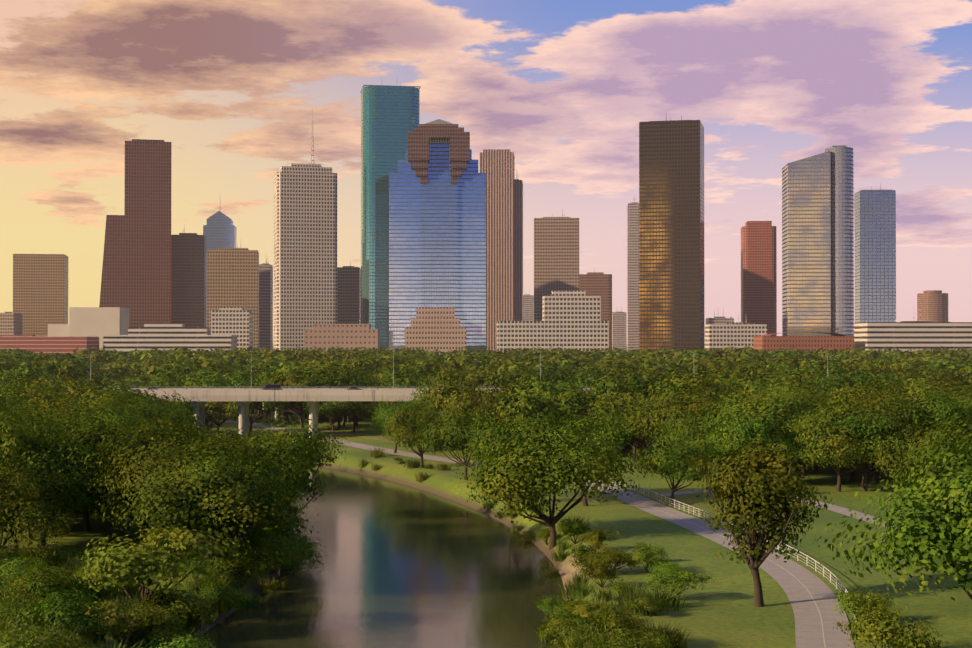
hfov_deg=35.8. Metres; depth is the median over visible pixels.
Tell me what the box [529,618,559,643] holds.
bush
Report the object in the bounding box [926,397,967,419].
tree
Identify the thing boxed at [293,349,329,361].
tree
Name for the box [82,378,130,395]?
tree
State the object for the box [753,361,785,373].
tree
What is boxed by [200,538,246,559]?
bush
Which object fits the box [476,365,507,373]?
tree
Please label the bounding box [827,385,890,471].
tree
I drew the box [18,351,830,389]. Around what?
bridge rails and lamps
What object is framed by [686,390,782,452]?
tree
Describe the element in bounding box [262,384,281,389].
car
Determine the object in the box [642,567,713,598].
bush
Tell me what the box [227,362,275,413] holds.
tree
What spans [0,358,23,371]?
tree
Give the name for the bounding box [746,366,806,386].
tree
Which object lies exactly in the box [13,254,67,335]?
tan residential tower
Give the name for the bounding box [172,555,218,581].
bush
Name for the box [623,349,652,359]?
tree
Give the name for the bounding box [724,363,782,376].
tree
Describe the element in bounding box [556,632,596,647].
bush
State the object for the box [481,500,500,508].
bush
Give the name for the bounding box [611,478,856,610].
trail railing
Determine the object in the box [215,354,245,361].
tree
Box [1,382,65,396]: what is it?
tree
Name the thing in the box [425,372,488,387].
tree
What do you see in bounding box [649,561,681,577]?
bush
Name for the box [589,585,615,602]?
bush
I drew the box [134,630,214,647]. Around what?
bush
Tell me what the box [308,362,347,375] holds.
tree
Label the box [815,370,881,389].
tree
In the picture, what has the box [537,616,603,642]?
bush
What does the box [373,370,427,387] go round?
tree
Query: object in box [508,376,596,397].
tree
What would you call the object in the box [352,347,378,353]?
tree
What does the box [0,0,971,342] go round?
sky
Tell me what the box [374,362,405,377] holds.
tree
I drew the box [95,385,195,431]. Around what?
tree
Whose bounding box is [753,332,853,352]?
building
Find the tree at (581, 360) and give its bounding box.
[552,358,586,368]
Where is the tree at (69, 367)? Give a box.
[55,358,99,382]
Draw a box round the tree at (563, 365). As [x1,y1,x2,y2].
[532,361,576,373]
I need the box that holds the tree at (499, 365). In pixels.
[492,358,531,370]
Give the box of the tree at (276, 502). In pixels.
[227,460,306,550]
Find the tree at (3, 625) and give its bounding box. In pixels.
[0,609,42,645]
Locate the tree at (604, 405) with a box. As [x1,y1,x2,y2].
[582,395,637,445]
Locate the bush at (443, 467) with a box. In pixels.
[437,461,451,470]
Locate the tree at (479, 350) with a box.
[468,346,491,353]
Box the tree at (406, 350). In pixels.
[395,347,415,353]
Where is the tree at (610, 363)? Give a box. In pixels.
[586,358,631,371]
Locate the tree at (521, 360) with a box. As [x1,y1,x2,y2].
[499,357,526,364]
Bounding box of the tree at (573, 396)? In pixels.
[525,387,594,418]
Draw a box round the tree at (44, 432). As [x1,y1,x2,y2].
[0,415,82,455]
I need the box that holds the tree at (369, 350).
[353,347,380,354]
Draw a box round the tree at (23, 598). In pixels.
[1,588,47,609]
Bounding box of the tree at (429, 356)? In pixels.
[424,352,465,362]
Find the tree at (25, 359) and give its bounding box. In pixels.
[16,357,38,363]
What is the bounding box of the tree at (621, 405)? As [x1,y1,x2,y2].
[588,391,661,460]
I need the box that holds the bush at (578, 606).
[543,592,622,620]
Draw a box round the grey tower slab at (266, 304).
[259,258,272,350]
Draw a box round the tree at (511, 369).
[495,363,551,376]
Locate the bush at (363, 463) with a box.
[358,457,369,466]
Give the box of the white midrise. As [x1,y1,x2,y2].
[211,307,265,350]
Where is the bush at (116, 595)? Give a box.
[99,582,127,600]
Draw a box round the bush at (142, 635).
[111,614,193,647]
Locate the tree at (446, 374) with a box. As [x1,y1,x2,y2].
[419,366,467,385]
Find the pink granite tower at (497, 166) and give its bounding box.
[480,149,514,350]
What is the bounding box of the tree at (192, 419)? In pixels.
[121,400,206,436]
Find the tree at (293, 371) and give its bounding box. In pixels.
[273,364,320,413]
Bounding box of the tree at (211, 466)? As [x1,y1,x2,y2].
[151,447,303,565]
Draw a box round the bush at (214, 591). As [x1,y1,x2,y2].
[189,577,250,612]
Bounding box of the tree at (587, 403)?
[570,391,617,433]
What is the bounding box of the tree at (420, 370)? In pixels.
[384,363,441,380]
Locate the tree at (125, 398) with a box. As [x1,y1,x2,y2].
[73,386,193,430]
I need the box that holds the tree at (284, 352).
[275,347,297,356]
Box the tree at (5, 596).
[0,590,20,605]
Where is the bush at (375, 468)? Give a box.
[370,463,383,470]
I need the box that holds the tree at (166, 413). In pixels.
[130,398,213,439]
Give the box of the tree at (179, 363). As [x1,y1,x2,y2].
[156,359,198,370]
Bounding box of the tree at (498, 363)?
[480,360,499,365]
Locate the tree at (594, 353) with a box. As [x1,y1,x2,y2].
[580,348,602,356]
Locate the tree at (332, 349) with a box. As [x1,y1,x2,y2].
[326,346,344,354]
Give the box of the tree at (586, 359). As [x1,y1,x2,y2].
[574,354,598,362]
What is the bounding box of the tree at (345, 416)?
[331,383,351,426]
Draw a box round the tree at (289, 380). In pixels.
[264,370,323,428]
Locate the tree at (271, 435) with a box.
[235,426,329,470]
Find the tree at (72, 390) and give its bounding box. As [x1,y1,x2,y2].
[56,382,109,398]
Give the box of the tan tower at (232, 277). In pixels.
[207,240,258,347]
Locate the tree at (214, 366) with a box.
[177,362,232,376]
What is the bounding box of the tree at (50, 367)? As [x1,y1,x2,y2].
[7,360,69,380]
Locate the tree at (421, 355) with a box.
[396,350,424,358]
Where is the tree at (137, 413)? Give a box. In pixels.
[93,404,153,419]
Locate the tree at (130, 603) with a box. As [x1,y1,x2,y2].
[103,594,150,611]
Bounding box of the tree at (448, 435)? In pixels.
[412,404,500,479]
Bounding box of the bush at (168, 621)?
[109,606,186,642]
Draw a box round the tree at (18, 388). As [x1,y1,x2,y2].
[0,383,44,398]
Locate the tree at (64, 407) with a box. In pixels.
[13,390,130,421]
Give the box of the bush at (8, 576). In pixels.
[0,564,49,588]
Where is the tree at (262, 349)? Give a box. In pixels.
[253,346,273,351]
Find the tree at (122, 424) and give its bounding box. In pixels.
[107,419,153,431]
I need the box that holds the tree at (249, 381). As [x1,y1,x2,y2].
[244,371,271,416]
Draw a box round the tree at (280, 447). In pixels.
[220,415,349,525]
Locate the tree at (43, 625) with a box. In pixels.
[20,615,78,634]
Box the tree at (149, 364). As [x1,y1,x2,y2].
[134,356,168,377]
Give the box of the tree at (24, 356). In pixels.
[14,354,50,363]
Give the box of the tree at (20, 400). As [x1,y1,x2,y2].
[0,383,53,406]
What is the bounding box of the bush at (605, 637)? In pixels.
[587,627,629,647]
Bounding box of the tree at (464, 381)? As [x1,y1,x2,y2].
[451,379,475,387]
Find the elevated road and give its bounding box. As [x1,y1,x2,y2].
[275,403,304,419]
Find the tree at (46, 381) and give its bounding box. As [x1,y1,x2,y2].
[22,374,83,387]
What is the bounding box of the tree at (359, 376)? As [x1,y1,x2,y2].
[305,370,371,424]
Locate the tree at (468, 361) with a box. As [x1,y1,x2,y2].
[442,354,485,369]
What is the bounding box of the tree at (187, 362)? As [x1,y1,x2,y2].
[163,358,197,366]
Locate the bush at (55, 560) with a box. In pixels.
[37,551,72,567]
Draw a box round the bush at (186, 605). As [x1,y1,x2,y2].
[138,586,219,629]
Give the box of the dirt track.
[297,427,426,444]
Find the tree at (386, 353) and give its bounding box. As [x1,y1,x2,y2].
[355,351,387,358]
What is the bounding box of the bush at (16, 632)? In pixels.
[0,627,24,642]
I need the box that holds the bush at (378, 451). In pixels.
[369,445,386,456]
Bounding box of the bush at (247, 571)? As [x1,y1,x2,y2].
[210,553,276,590]
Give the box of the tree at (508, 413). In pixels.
[471,390,550,436]
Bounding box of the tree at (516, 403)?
[491,388,578,428]
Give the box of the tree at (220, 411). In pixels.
[205,401,250,433]
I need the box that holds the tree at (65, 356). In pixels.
[45,350,77,360]
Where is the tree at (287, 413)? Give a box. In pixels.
[262,372,311,422]
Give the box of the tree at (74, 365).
[72,360,103,372]
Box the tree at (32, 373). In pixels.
[1,365,60,382]
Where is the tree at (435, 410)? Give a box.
[406,392,453,451]
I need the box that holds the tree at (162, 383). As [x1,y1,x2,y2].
[132,377,176,387]
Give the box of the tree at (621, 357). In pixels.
[605,354,637,363]
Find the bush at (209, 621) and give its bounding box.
[203,614,215,624]
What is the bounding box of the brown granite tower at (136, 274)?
[99,139,170,326]
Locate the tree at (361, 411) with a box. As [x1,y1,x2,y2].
[349,381,372,425]
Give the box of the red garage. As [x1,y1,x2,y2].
[0,324,98,355]
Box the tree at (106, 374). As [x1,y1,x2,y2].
[100,367,126,377]
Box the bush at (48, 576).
[0,561,91,604]
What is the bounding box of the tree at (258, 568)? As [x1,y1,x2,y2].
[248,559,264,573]
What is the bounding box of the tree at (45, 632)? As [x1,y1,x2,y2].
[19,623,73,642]
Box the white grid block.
[497,291,608,352]
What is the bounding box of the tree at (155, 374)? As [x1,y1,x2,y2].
[137,368,184,386]
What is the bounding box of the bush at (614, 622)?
[580,602,647,646]
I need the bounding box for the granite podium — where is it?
[305,324,379,353]
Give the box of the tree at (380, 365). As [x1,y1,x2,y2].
[355,358,397,375]
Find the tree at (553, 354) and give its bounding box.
[549,352,577,360]
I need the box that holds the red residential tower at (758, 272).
[741,221,776,335]
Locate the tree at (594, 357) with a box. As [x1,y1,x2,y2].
[575,352,600,360]
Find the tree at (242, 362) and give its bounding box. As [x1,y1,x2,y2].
[233,358,259,369]
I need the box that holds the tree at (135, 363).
[128,359,157,368]
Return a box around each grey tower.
[337,262,360,323]
[523,294,533,320]
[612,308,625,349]
[627,197,638,351]
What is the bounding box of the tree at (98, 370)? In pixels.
[62,359,99,374]
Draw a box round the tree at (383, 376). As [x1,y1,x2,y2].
[372,368,425,385]
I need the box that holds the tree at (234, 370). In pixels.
[219,366,244,374]
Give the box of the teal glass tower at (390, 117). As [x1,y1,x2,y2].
[360,85,420,349]
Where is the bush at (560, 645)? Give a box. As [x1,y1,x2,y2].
[543,634,593,647]
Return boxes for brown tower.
[534,210,578,320]
[579,271,611,348]
[917,290,947,321]
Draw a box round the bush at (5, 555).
[0,545,43,567]
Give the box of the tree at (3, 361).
[0,359,25,367]
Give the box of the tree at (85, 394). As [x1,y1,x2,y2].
[57,386,121,406]
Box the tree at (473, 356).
[466,352,481,361]
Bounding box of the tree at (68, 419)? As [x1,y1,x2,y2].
[38,409,114,505]
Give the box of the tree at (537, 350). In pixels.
[535,347,562,352]
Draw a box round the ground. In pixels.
[0,343,971,647]
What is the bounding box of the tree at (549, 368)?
[535,363,563,372]
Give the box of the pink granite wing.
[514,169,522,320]
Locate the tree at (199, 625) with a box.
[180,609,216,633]
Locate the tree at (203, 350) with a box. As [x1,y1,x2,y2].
[189,347,222,355]
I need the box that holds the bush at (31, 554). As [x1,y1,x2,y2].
[15,543,65,563]
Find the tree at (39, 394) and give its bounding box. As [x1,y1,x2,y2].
[0,383,72,407]
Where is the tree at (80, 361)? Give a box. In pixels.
[64,358,88,368]
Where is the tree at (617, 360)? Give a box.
[597,356,624,364]
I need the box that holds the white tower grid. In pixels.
[274,115,336,350]
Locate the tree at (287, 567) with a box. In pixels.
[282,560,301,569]
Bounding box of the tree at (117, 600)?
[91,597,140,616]
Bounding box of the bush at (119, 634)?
[108,623,126,639]
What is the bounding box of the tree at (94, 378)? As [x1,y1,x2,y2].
[77,374,126,387]
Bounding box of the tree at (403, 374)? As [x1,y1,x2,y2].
[377,369,427,382]
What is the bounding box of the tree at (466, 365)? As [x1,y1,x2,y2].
[455,360,495,370]
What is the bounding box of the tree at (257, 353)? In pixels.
[245,350,268,358]
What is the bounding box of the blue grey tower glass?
[854,184,895,322]
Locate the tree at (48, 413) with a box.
[29,409,77,421]
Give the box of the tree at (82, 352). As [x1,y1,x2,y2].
[75,347,104,357]
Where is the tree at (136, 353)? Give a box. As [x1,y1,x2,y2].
[119,350,149,360]
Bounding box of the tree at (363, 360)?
[338,355,386,368]
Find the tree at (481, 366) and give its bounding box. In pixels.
[465,362,497,373]
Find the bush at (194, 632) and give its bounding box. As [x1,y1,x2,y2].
[178,621,209,646]
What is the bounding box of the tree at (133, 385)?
[111,380,149,387]
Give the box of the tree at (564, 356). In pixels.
[550,352,579,362]
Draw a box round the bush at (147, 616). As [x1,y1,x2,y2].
[80,599,170,645]
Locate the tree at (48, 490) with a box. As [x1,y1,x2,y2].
[0,453,80,552]
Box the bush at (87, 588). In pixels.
[66,579,121,597]
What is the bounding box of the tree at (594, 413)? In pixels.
[580,394,633,452]
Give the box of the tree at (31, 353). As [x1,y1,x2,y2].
[26,350,55,358]
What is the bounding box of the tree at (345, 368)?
[326,363,375,418]
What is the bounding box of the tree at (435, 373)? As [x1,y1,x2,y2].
[416,368,468,385]
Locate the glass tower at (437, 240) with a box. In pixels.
[389,119,485,354]
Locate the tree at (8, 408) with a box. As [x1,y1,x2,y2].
[0,398,37,423]
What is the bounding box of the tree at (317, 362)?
[284,358,351,371]
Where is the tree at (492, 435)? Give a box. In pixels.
[457,409,580,508]
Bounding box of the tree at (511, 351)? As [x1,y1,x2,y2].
[490,348,523,355]
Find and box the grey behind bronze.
[706,310,733,323]
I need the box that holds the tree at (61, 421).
[4,402,98,519]
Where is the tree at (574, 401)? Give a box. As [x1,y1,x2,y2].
[547,387,613,431]
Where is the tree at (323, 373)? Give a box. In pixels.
[313,363,342,418]
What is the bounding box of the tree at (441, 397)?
[414,380,484,449]
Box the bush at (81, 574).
[67,568,121,588]
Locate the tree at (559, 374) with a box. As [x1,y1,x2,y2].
[545,367,595,384]
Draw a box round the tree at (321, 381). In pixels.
[287,368,355,418]
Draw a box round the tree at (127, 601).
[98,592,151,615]
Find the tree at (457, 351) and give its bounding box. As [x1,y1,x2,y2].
[447,346,473,355]
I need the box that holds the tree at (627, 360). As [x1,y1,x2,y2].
[601,357,642,366]
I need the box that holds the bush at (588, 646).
[549,637,612,647]
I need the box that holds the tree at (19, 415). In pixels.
[0,406,52,430]
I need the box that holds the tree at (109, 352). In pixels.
[99,350,120,356]
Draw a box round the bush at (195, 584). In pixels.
[184,573,221,592]
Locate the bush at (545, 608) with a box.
[532,593,574,617]
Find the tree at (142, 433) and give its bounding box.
[102,420,179,520]
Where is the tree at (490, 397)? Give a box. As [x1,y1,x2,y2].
[440,388,513,419]
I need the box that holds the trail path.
[216,420,898,647]
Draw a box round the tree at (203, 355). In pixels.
[185,351,223,359]
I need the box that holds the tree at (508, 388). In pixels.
[484,380,525,431]
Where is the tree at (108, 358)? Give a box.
[99,351,142,367]
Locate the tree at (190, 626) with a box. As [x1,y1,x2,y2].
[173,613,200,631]
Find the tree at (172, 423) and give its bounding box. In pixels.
[137,416,189,433]
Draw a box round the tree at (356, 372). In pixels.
[315,367,375,423]
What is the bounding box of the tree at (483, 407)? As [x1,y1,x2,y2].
[448,389,500,426]
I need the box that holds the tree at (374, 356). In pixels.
[360,352,401,358]
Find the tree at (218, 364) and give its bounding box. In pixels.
[191,357,243,371]
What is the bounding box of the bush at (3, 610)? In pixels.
[0,596,46,630]
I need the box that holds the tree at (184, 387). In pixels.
[166,382,227,406]
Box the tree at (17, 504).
[0,463,79,555]
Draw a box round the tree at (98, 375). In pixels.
[69,366,104,382]
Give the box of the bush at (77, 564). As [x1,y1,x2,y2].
[58,558,92,577]
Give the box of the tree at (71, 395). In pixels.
[63,388,101,399]
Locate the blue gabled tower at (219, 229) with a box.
[203,211,236,326]
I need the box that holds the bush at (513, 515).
[504,505,524,517]
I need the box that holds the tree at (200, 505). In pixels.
[88,429,318,572]
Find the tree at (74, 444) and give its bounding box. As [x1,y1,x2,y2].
[31,415,137,529]
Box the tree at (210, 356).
[194,351,221,361]
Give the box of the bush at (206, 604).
[169,593,222,622]
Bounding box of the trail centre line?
[232,421,825,647]
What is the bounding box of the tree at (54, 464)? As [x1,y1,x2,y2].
[27,448,88,539]
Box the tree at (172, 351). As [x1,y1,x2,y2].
[164,347,190,356]
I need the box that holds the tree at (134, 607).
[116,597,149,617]
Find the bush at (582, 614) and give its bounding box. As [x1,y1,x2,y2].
[563,603,619,631]
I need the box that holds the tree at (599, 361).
[595,354,626,363]
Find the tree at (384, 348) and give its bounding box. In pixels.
[370,346,388,352]
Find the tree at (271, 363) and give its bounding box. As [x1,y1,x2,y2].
[249,355,295,371]
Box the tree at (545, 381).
[499,375,583,390]
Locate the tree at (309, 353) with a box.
[288,349,332,361]
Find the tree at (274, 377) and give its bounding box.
[253,370,303,419]
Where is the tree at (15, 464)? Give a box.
[1,455,35,482]
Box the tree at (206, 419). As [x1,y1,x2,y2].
[176,401,217,432]
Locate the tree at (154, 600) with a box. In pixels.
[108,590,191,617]
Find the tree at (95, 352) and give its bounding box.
[83,347,105,358]
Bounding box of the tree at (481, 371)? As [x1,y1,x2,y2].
[464,368,499,382]
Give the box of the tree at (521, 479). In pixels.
[453,412,658,549]
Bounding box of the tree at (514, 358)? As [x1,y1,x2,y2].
[506,355,523,361]
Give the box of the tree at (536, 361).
[521,357,556,365]
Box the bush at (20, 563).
[0,555,46,586]
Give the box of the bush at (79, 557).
[61,545,119,565]
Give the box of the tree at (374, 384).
[370,378,401,413]
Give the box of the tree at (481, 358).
[461,353,490,362]
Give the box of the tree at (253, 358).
[246,355,278,363]
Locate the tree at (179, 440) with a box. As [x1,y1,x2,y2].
[96,426,231,533]
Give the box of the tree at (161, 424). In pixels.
[139,417,184,436]
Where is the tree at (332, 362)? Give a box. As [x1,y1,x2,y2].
[307,361,343,371]
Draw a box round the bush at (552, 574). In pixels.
[542,565,561,577]
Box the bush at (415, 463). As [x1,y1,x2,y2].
[402,456,424,467]
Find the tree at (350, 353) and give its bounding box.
[339,347,365,359]
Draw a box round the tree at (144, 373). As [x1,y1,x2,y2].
[126,363,162,381]
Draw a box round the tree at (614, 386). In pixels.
[590,376,649,439]
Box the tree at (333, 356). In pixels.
[318,350,344,360]
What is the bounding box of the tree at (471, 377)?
[447,368,498,387]
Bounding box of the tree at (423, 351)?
[407,347,425,353]
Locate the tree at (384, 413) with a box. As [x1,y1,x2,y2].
[365,398,425,452]
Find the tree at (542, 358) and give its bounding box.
[520,353,554,361]
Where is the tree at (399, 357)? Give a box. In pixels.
[380,353,414,360]
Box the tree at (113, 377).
[100,372,126,382]
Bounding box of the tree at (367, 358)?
[347,352,392,366]
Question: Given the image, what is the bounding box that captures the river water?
[199,466,563,647]
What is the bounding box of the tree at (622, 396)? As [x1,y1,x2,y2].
[591,389,644,452]
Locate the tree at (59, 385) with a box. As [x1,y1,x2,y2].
[11,376,89,394]
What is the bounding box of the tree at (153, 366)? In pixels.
[139,361,187,378]
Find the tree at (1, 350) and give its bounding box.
[0,348,23,354]
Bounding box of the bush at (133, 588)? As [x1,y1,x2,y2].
[112,576,153,596]
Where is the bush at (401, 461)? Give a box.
[396,458,406,463]
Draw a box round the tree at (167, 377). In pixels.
[139,370,184,387]
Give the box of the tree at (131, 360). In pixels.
[112,356,142,367]
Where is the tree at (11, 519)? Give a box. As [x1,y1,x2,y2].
[0,468,49,534]
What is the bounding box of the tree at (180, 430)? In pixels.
[85,420,235,532]
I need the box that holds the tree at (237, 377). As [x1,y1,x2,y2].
[221,368,261,387]
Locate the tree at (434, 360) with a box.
[398,355,444,368]
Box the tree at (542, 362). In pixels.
[523,355,559,367]
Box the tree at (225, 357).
[218,356,247,364]
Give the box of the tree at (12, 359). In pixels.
[2,354,19,364]
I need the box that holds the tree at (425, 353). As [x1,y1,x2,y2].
[423,349,447,357]
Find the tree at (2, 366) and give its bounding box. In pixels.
[0,363,13,380]
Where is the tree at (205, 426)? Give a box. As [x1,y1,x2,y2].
[100,417,271,543]
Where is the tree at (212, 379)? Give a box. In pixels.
[174,369,239,424]
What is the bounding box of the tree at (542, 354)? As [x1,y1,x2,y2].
[524,350,559,358]
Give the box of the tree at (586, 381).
[564,371,614,387]
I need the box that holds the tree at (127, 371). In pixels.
[101,365,133,377]
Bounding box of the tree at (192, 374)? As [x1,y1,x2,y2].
[180,366,234,381]
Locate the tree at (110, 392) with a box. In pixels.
[75,385,122,404]
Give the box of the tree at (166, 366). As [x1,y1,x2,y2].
[159,363,195,374]
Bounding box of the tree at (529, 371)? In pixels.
[513,367,545,376]
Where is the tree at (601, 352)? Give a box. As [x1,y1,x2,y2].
[581,349,607,357]
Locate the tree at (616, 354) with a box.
[604,349,634,357]
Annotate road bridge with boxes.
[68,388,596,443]
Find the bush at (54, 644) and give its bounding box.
[42,639,83,647]
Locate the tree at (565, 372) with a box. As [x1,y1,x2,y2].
[556,367,574,380]
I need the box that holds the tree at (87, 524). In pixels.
[45,433,100,530]
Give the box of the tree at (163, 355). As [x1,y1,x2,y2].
[156,352,173,361]
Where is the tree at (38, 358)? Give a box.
[28,352,54,360]
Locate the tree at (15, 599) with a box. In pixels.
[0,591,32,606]
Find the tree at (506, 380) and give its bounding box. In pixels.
[476,369,536,387]
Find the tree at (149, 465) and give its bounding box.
[82,430,268,552]
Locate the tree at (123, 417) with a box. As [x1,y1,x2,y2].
[52,400,172,432]
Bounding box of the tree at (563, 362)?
[551,357,585,369]
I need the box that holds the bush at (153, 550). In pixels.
[76,523,250,603]
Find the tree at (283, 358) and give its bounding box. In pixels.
[264,355,297,362]
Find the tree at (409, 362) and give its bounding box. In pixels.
[387,357,425,367]
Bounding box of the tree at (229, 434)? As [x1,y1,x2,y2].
[199,426,292,490]
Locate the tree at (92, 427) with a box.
[65,419,127,436]
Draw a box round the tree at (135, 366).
[112,363,142,372]
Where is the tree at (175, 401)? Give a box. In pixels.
[104,391,201,425]
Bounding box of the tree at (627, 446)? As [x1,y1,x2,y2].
[594,389,648,448]
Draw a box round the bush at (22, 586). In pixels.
[6,565,70,598]
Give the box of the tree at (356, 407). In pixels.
[332,401,380,431]
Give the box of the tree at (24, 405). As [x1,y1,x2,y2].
[0,398,51,414]
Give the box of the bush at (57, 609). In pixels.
[6,587,123,637]
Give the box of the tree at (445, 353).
[432,352,454,360]
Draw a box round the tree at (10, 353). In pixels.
[5,350,26,356]
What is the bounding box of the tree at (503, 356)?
[484,353,518,361]
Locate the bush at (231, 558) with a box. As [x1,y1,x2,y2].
[203,548,242,566]
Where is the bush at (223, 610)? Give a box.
[194,593,231,615]
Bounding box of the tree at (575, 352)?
[556,348,584,356]
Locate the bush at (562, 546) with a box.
[555,538,570,550]
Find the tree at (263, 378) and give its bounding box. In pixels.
[240,371,287,422]
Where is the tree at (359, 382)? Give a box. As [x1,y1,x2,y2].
[326,372,370,428]
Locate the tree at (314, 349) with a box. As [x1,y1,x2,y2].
[307,346,325,353]
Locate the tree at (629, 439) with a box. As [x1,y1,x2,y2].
[597,401,652,459]
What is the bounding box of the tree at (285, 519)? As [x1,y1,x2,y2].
[276,514,303,526]
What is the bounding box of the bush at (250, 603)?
[239,589,268,607]
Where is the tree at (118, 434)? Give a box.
[52,413,208,544]
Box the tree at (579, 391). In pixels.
[544,385,598,399]
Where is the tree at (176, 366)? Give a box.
[149,360,201,382]
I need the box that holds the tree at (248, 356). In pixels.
[223,351,250,358]
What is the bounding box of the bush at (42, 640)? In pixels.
[0,623,85,647]
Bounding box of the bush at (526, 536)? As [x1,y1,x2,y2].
[514,526,540,541]
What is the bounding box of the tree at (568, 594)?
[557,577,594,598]
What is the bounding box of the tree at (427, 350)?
[415,347,439,353]
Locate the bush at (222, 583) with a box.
[180,570,234,593]
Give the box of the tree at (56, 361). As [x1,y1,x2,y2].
[32,356,68,367]
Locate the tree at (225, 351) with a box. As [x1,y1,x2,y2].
[215,346,234,352]
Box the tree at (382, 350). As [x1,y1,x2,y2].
[381,347,402,354]
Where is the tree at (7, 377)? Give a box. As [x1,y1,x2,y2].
[0,369,58,385]
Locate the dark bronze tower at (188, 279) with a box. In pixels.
[171,230,205,326]
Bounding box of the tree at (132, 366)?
[120,362,139,372]
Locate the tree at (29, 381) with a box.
[6,375,55,388]
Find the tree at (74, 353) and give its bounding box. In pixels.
[73,347,89,356]
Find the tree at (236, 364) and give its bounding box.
[215,358,248,369]
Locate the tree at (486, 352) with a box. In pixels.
[476,347,498,355]
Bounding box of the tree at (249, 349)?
[237,347,260,352]
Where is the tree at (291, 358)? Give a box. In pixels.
[261,348,306,361]
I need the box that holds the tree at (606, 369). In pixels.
[585,363,624,376]
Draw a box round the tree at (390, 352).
[384,348,402,355]
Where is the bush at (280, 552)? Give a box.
[232,515,330,585]
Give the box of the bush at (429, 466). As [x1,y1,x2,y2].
[424,462,434,468]
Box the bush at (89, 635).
[70,623,114,646]
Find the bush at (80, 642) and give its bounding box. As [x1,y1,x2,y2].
[53,634,92,647]
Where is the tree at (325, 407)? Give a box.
[301,401,350,430]
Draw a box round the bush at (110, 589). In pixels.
[95,580,117,601]
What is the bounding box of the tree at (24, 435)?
[0,409,61,478]
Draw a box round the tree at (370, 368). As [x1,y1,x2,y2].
[341,361,379,373]
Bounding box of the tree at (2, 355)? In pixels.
[0,350,14,360]
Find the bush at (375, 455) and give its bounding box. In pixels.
[372,453,380,457]
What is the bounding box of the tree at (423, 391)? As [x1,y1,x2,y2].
[402,380,478,407]
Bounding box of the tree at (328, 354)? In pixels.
[312,349,338,358]
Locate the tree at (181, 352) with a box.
[169,347,203,361]
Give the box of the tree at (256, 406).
[250,401,264,418]
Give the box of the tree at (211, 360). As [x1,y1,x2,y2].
[191,355,221,364]
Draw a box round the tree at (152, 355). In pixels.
[137,348,170,362]
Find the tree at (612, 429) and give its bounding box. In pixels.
[534,409,632,505]
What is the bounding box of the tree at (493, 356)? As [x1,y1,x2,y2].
[484,351,506,359]
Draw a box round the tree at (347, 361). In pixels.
[335,357,367,364]
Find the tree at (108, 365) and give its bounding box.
[104,359,121,369]
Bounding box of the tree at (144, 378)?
[96,373,152,387]
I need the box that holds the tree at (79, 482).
[0,430,115,546]
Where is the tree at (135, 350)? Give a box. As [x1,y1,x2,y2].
[127,347,158,355]
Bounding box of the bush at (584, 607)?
[560,599,614,620]
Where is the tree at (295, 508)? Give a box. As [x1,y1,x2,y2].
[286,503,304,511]
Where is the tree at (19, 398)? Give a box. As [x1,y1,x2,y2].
[1,392,41,408]
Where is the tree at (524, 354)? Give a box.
[514,351,532,358]
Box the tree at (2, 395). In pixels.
[0,386,19,403]
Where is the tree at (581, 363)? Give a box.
[566,357,608,371]
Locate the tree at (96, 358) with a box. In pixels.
[88,351,114,366]
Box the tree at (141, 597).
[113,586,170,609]
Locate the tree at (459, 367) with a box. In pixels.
[423,359,470,373]
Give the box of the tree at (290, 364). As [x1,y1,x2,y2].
[260,359,306,373]
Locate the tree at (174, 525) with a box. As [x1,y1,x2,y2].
[133,468,265,561]
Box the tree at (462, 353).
[451,351,474,358]
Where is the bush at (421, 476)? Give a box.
[414,469,433,481]
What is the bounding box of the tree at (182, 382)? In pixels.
[174,377,209,387]
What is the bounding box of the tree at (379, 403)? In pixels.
[367,387,407,414]
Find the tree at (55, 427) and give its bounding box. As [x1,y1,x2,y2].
[6,407,101,453]
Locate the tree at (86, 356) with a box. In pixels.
[75,352,99,360]
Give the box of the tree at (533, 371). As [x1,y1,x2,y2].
[497,364,560,384]
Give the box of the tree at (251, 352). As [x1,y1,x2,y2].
[235,348,265,355]
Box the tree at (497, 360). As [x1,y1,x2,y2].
[487,357,505,365]
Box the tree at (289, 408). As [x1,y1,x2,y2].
[275,401,305,422]
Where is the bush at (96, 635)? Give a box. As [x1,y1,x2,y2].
[80,627,105,643]
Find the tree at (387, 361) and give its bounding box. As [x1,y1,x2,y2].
[379,357,402,366]
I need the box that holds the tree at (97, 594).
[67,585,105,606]
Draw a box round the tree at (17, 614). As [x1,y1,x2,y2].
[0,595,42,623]
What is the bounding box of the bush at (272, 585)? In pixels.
[253,572,290,590]
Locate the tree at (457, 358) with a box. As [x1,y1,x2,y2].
[437,355,478,364]
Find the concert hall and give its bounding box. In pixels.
[48,307,128,349]
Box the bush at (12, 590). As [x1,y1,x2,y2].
[0,576,36,599]
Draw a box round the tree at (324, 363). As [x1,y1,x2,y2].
[312,358,340,366]
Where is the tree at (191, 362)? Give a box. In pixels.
[176,356,203,365]
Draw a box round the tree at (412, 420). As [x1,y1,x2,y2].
[380,404,456,467]
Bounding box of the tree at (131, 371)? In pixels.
[110,365,137,376]
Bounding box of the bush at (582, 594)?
[564,584,594,599]
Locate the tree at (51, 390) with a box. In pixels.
[8,384,68,396]
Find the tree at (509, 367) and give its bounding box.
[493,360,535,374]
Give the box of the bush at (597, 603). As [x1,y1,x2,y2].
[584,594,613,608]
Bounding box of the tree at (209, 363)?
[195,359,232,372]
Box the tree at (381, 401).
[362,383,401,428]
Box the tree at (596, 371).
[568,364,617,379]
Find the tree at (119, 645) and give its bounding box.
[90,635,147,647]
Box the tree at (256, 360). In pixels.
[244,358,283,369]
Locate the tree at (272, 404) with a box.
[225,377,284,432]

